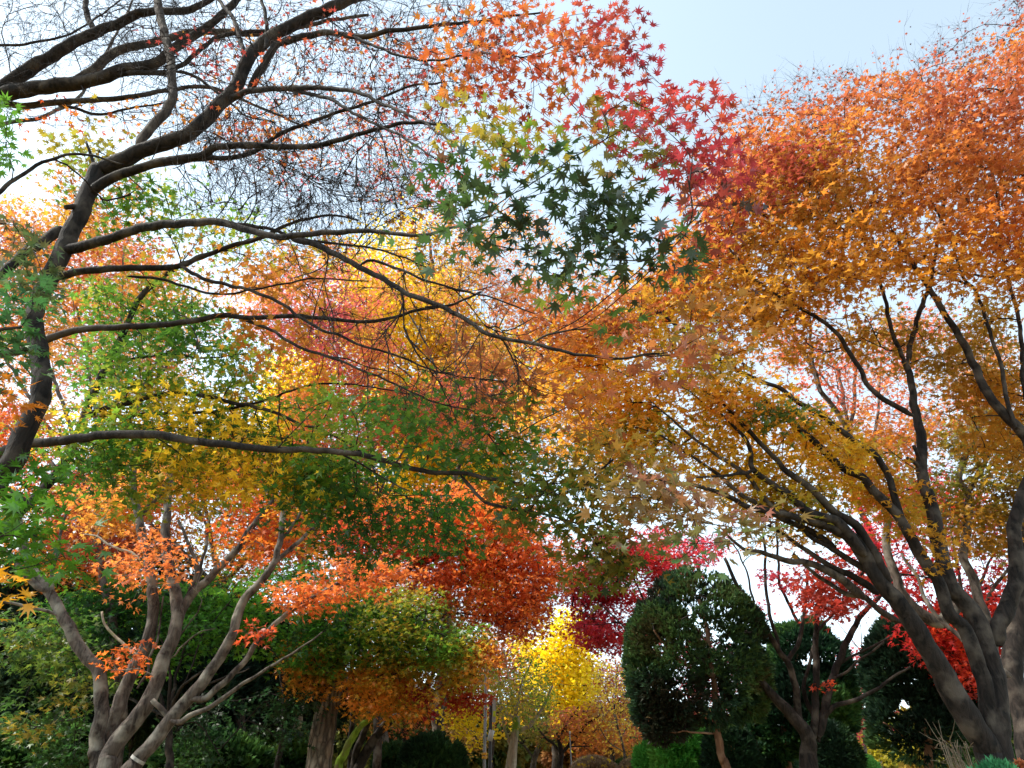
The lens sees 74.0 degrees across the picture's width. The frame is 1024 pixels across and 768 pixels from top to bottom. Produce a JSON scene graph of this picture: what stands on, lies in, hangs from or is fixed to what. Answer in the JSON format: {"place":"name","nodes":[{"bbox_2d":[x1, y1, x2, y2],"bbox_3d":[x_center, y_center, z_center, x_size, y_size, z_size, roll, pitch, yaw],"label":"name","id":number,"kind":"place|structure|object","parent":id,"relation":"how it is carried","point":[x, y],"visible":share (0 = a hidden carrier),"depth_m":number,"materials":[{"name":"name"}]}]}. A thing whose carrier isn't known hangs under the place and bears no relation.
{"place":"outdoors","nodes":[
{"label":"outdoors","id":0,"kind":"place"},
{"bbox_2d":[0,0,1023,719],"label":"sky","id":1,"kind":"structure","parent":0,"point":[748,40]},
{"bbox_2d":[618,754,632,767],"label":"clipped bush","id":2,"kind":"object","parent":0,"point":[625,763],"visible":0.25,"depth_m":12.95,"materials":[{"name":"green plant"}]},
{"bbox_2d":[865,754,882,767],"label":"clipped bush","id":3,"kind":"object","parent":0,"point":[872,762],"visible":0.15,"depth_m":18.90,"materials":[{"name":"green plant"}]},
{"bbox_2d":[1013,757,1023,767],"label":"azalea shrub","id":4,"kind":"object","parent":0,"point":[1019,762],"visible":0.8,"depth_m":4.09,"materials":[{"name":"orange plant"}]},
{"bbox_3d":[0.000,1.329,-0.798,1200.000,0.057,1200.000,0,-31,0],"label":"ground","id":5,"kind":"structure","parent":0,"visible":0},
{"bbox_2d":[0,731,80,767],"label":"leafy shrub","id":6,"kind":"object","parent":5,"relation":"on","point":[10,757],"visible":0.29,"depth_m":10.92,"materials":[{"name":"green plant"}]},
{"bbox_2d":[0,552,84,731],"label":"pine tree","id":7,"kind":"object","parent":5,"relation":"on","point":[13,590],"visible":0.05,"depth_m":14.13,"materials":[{"name":"green plant"}]},
{"bbox_2d":[0,593,115,742],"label":"pine tree","id":8,"kind":"object","parent":5,"relation":"on","point":[7,682],"visible":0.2,"depth_m":11.46,"materials":[{"name":"green plant"}]},
{"bbox_2d":[7,532,147,694],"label":"pine tree","id":9,"kind":"object","parent":5,"relation":"on","point":[60,556],"visible":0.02,"depth_m":16.27,"materials":[{"name":"green plant"}]},
{"bbox_2d":[0,91,183,621],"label":"maple tree","id":10,"kind":"object","parent":5,"relation":"on","point":[18,501],"visible":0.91,"depth_m":3.44,"materials":[{"name":"green plant"}]},
{"bbox_2d":[72,729,127,766],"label":"leafy shrub","id":11,"kind":"object","parent":5,"relation":"on","point":[84,740],"visible":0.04,"depth_m":12.14,"materials":[{"name":"green plant"}]},
{"bbox_2d":[60,526,195,759],"bbox_3d":[-8.464,6.495,14.736,3.980,7.465,3.152,0,-31,0],"label":"pine tree","id":12,"kind":"object","parent":5,"relation":"on","point":[133,743],"visible":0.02,"depth_m":14.47,"materials":[{"name":"green plant"}]},
{"bbox_2d":[125,691,186,767],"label":"tree","id":13,"kind":"object","parent":5,"relation":"on","point":[146,765],"depth_m":28.21,"materials":[{"name":"green plant"}]},
{"bbox_2d":[0,548,362,767],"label":"maple tree","id":14,"kind":"object","parent":5,"relation":"on","point":[33,653],"visible":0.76,"depth_m":10.12,"materials":[{"name":"green plant"}]},
{"bbox_2d":[0,209,379,730],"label":"maple tree","id":15,"kind":"object","parent":5,"relation":"on","point":[241,566],"visible":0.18,"depth_m":15.66,"materials":[{"name":"orange plant"}]},
{"bbox_2d":[109,569,272,737],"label":"pine tree","id":16,"kind":"object","parent":5,"relation":"on","point":[227,668],"visible":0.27,"depth_m":13.54,"materials":[{"name":"green plant"}]},
{"bbox_2d":[0,429,428,767],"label":"maple tree","id":17,"kind":"object","parent":5,"relation":"on","point":[110,735],"visible":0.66,"depth_m":7.29,"materials":[{"name":"orange plant"}]},
{"bbox_2d":[145,724,283,767],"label":"leafy shrub","id":18,"kind":"object","parent":5,"relation":"on","point":[255,752],"visible":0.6,"depth_m":11.38,"materials":[{"name":"plant"}]},
{"bbox_2d":[0,62,455,767],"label":"maple tree","id":19,"kind":"object","parent":5,"relation":"on","point":[38,226],"visible":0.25,"depth_m":13.01,"materials":[{"name":"orange plant"}]},
{"bbox_2d":[0,0,460,185],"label":"maple tree","id":20,"kind":"object","parent":5,"relation":"on","point":[15,84],"visible":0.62,"depth_m":6.92,"materials":[{"name":"red plant"}]},
{"bbox_2d":[167,587,306,736],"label":"pine tree","id":21,"kind":"object","parent":5,"relation":"on","point":[262,665],"visible":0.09,"depth_m":14.58,"materials":[{"name":"green plant"}]},
{"bbox_2d":[107,321,411,750],"bbox_3d":[-6.910,3.743,17.622,9.403,15.186,4.048,0,-31,0],"label":"ginkgo tree","id":22,"kind":"object","parent":5,"relation":"on","point":[307,380],"visible":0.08,"depth_m":18.95,"materials":[{"name":"yellow plant"}]},
{"bbox_2d":[254,727,308,767],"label":"leafy shrub","id":23,"kind":"object","parent":5,"relation":"on","point":[288,760],"visible":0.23,"depth_m":14.55,"materials":[{"name":"green plant"}]},
{"bbox_2d":[258,603,314,735],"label":"pine tree","id":24,"kind":"object","parent":5,"relation":"on","point":[306,710],"depth_m":17.67,"materials":[{"name":"green plant"}]},
{"bbox_2d":[259,620,364,735],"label":"pine tree","id":25,"kind":"object","parent":5,"relation":"on","point":[342,721],"visible":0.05,"depth_m":16.10,"materials":[{"name":"green plant"}]},
{"bbox_2d":[200,233,516,767],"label":"maple tree","id":26,"kind":"object","parent":5,"relation":"on","point":[377,756],"visible":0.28,"depth_m":16.68,"materials":[{"name":"brown plant"}]},
{"bbox_2d":[305,668,418,767],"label":"tree","id":27,"kind":"object","parent":5,"relation":"on","point":[339,742],"visible":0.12,"depth_m":28.86,"materials":[{"name":"green plant"}]},
{"bbox_2d":[369,738,404,767],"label":"bush","id":28,"kind":"object","parent":5,"relation":"on","point":[390,750],"visible":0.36,"depth_m":13.81,"materials":[{"name":"green plant"}]},
{"bbox_2d":[265,580,518,767],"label":"maple tree","id":29,"kind":"object","parent":5,"relation":"on","point":[433,653],"visible":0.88,"depth_m":10.62,"materials":[{"name":"green plant"}]},
{"bbox_2d":[0,0,784,497],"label":"maple tree","id":30,"kind":"object","parent":5,"relation":"on","point":[68,232],"visible":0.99,"depth_m":4.18,"materials":[{"name":"red plant"}]},
{"bbox_2d":[276,573,526,747],"bbox_3d":[-3.910,8.805,19.231,8.829,8.147,4.949,0,-31,0],"label":"tree","id":31,"kind":"object","parent":5,"relation":"on","point":[405,734],"visible":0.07,"depth_m":18.99,"materials":[{"name":"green plant"}]},
{"bbox_2d":[0,152,814,613],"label":"maple tree","id":32,"kind":"object","parent":5,"relation":"on","point":[296,472],"visible":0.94,"depth_m":4.79,"materials":[{"name":"green plant"}]},
{"bbox_2d":[393,728,470,767],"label":"bush","id":33,"kind":"object","parent":5,"relation":"on","point":[437,748],"visible":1,"depth_m":12.83,"materials":[{"name":"green plant"}]},
{"bbox_2d":[322,190,563,753],"bbox_3d":[-2.809,1.469,21.535,8.996,23.115,5.178,0,-31,0],"label":"ginkgo tree","id":34,"kind":"object","parent":5,"relation":"on","point":[437,723],"visible":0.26,"depth_m":22.32,"materials":[{"name":"yellow plant"}]},
{"bbox_2d":[411,686,479,763],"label":"tree","id":35,"kind":"object","parent":5,"relation":"on","point":[470,754],"visible":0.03,"depth_m":32.98,"materials":[{"name":"plant"}]},
{"bbox_2d":[306,479,598,767],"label":"maple tree","id":36,"kind":"object","parent":5,"relation":"on","point":[520,566],"visible":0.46,"depth_m":12.21,"materials":[{"name":"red plant"}]},
{"bbox_2d":[482,655,494,767],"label":"lamp post","id":37,"kind":"object","parent":5,"relation":"on","point":[490,735],"visible":0.81,"depth_m":14.17,"materials":[{"name":"grey metal"}]},
{"bbox_2d":[342,190,637,741],"bbox_3d":[-0.309,1.073,19.198,10.288,21.357,4.085,0,-31,0],"label":"tree","id":38,"kind":"object","parent":5,"relation":"on","point":[511,370],"visible":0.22,"depth_m":20.83,"materials":[{"name":"orange plant"}]},
{"bbox_2d":[488,697,495,767],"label":"signal post","id":39,"kind":"object","parent":5,"relation":"on","point":[492,714],"visible":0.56,"depth_m":15.01,"materials":[{"name":"metal"}]},
{"bbox_2d":[469,707,533,767],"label":"tree","id":40,"kind":"object","parent":5,"relation":"on","point":[501,747],"visible":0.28,"depth_m":34.19,"materials":[{"name":"yellow plant"}]},
{"bbox_2d":[439,642,574,767],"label":"zelkova tree","id":41,"kind":"object","parent":5,"relation":"on","point":[512,740],"visible":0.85,"depth_m":15.99,"materials":[{"name":"yellow plant"}]},
{"bbox_2d":[444,716,571,767],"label":"maple tree","id":42,"kind":"object","parent":5,"relation":"on","point":[541,742],"visible":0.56,"depth_m":19.04,"materials":[{"name":"orange plant"}]},
{"bbox_2d":[466,626,552,767],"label":"maple tree","id":43,"kind":"object","parent":5,"relation":"on","point":[521,701],"visible":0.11,"depth_m":25.46,"materials":[{"name":"orange plant"}]},
{"bbox_2d":[510,700,555,767],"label":"tree","id":44,"kind":"object","parent":5,"relation":"on","point":[528,763],"visible":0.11,"depth_m":37.60,"materials":[{"name":"yellow plant"}]},
{"bbox_2d":[504,604,613,767],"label":"ginkgo tree","id":45,"kind":"object","parent":5,"relation":"on","point":[577,679],"visible":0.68,"depth_m":22.16,"materials":[{"name":"yellow plant"}]},
{"bbox_2d":[569,731,571,764],"bbox_3d":[1.448,9.889,16.224,0.056,2.860,0.040,0,-31,0],"label":"steel stake","id":46,"kind":"object","parent":5,"relation":"on","point":[570,747],"visible":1,"depth_m":16.76,"materials":[{"name":"white paint"}]},
{"bbox_2d":[533,701,622,767],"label":"tree","id":47,"kind":"object","parent":5,"relation":"on","point":[544,758],"visible":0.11,"depth_m":34.49,"materials":[{"name":"orange plant"}]},
{"bbox_2d":[537,698,638,767],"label":"maple tree","id":48,"kind":"object","parent":5,"relation":"on","point":[576,735],"visible":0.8,"depth_m":17.72,"materials":[{"name":"orange plant"}]},
{"bbox_2d":[569,754,617,767],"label":"clipped bush","id":49,"kind":"object","parent":5,"relation":"on","point":[594,761],"visible":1,"depth_m":12.86,"materials":[{"name":"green plant"}]},
{"bbox_2d":[583,653,637,758],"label":"young tree","id":50,"kind":"object","parent":5,"relation":"on","point":[616,687],"visible":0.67,"depth_m":15.37,"materials":[{"name":"yellow plant"}]},
{"bbox_2d":[582,657,642,760],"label":"maple tree","id":51,"kind":"object","parent":5,"relation":"on","point":[612,752],"visible":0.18,"depth_m":23.00,"materials":[{"name":"orange plant"}]},
{"bbox_2d":[614,755,626,765],"bbox_3d":[2.648,8.963,15.604,0.835,0.785,0.819,0,-31,0],"label":"bush","id":52,"kind":"object","parent":5,"relation":"on","point":[618,760],"visible":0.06,"depth_m":15.65,"materials":[{"name":"green plant"}]},
{"bbox_2d":[616,707,639,755],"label":"tree","id":53,"kind":"object","parent":5,"relation":"on","point":[631,737],"visible":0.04,"depth_m":39.23,"materials":[{"name":"orange plant"}]},
{"bbox_2d":[629,740,649,767],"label":"bush","id":54,"kind":"object","parent":5,"relation":"on","point":[640,759],"visible":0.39,"depth_m":12.58,"materials":[{"name":"green plant"}]},
{"bbox_2d":[549,521,741,743],"bbox_3d":[3.231,6.096,13.960,5.014,7.347,3.372,0,-31,0],"label":"maple tree","id":55,"kind":"object","parent":5,"relation":"on","point":[592,628],"visible":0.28,"depth_m":14.42,"materials":[{"name":"red plant"}]},
{"bbox_2d":[645,727,704,767],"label":"bush","id":56,"kind":"object","parent":5,"relation":"on","point":[682,755],"visible":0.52,"depth_m":11.92,"materials":[{"name":"green plant"}]},
{"bbox_2d":[632,706,731,750],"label":"tree","id":57,"kind":"object","parent":5,"relation":"on","point":[649,717],"depth_m":37.20,"materials":[{"name":"green plant"}]},
{"bbox_2d":[620,563,777,767],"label":"juniper tree","id":58,"kind":"object","parent":5,"relation":"on","point":[653,620],"visible":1,"depth_m":8.75,"materials":[{"name":"green plant"}]},
{"bbox_2d":[697,717,764,767],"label":"clipped bush","id":59,"kind":"object","parent":5,"relation":"on","point":[737,756],"visible":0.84,"depth_m":10.84,"materials":[{"name":"green plant"}]},
{"bbox_2d":[487,0,1023,764],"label":"maple tree","id":60,"kind":"object","parent":5,"relation":"on","point":[793,176],"visible":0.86,"depth_m":6.83,"materials":[{"name":"orange plant"}]},
{"bbox_2d":[757,741,798,767],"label":"bush","id":61,"kind":"object","parent":5,"relation":"on","point":[795,764],"visible":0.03,"depth_m":14.51,"materials":[{"name":"green plant"}]},
{"bbox_2d":[739,614,864,767],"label":"juniper tree","id":62,"kind":"object","parent":5,"relation":"on","point":[777,732],"visible":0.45,"depth_m":11.83,"materials":[{"name":"green plant"}]},
{"bbox_2d":[723,523,910,767],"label":"maple tree","id":63,"kind":"object","parent":5,"relation":"on","point":[812,732],"visible":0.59,"depth_m":8.88,"materials":[{"name":"red plant"}]},
{"bbox_2d":[756,599,899,753],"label":"maple tree","id":64,"kind":"object","parent":5,"relation":"on","point":[861,731],"visible":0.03,"depth_m":20.14,"materials":[{"name":"brown plant"}]},
{"bbox_2d":[809,717,868,767],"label":"clipped bush","id":65,"kind":"object","parent":5,"relation":"on","point":[843,749],"visible":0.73,"depth_m":9.46,"materials":[{"name":"green plant"}]},
{"bbox_2d":[794,597,904,767],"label":"tree","id":66,"kind":"object","parent":5,"relation":"on","point":[853,642],"visible":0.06,"depth_m":29.80,"materials":[{"name":"red plant"}]},
{"bbox_2d":[862,717,897,767],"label":"tree","id":67,"kind":"object","parent":5,"relation":"on","point":[893,764],"visible":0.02,"depth_m":40.80,"materials":[{"name":"yellow plant"}]},
{"bbox_2d":[746,296,1019,583],"bbox_3d":[7.448,2.354,11.284,6.020,11.012,2.445,0,-31,0],"label":"maple tree","id":68,"kind":"object","parent":5,"relation":"on","point":[865,407],"visible":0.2,"depth_m":12.22,"materials":[{"name":"orange plant"}]},
{"bbox_2d":[745,267,1023,759],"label":"maple tree","id":69,"kind":"object","parent":5,"relation":"on","point":[1012,655],"visible":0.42,"depth_m":7.93,"materials":[{"name":"orange plant"}]},
{"bbox_2d":[856,718,913,766],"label":"tree","id":70,"kind":"object","parent":5,"relation":"on","point":[876,754],"visible":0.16,"depth_m":23.27,"materials":[{"name":"yellow plant"}]},
{"bbox_2d":[780,458,1007,702],"bbox_3d":[5.902,3.701,9.203,5.740,6.546,2.520,9,-32,-15],"label":"maple tree","id":71,"kind":"object","parent":5,"relation":"on","point":[837,609],"visible":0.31,"depth_m":8.96,"materials":[{"name":"red plant"}]},
{"bbox_2d":[897,706,968,767],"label":"tree","id":72,"kind":"object","parent":5,"relation":"on","point":[902,765],"visible":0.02,"depth_m":31.53,"materials":[{"name":"green plant"}]},
{"bbox_2d":[853,610,1013,767],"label":"juniper tree","id":73,"kind":"object","parent":5,"relation":"on","point":[915,688],"visible":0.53,"depth_m":9.30,"materials":[{"name":"green plant"}]},
{"bbox_2d":[920,719,975,767],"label":"dry shrub","id":74,"kind":"object","parent":5,"relation":"on","point":[952,750],"visible":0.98,"depth_m":4.91,"materials":[{"name":"beige plant"}]},
{"bbox_2d":[957,730,1016,767],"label":"tree","id":75,"kind":"object","parent":5,"relation":"on","point":[973,758],"visible":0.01,"depth_m":29.34,"materials":[{"name":"green plant"}]},
{"bbox_2d":[967,754,1018,767],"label":"conifer shrub","id":76,"kind":"object","parent":5,"relation":"on","point":[991,762],"visible":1,"depth_m":4.00,"materials":[{"name":"green plant"}]}
]}

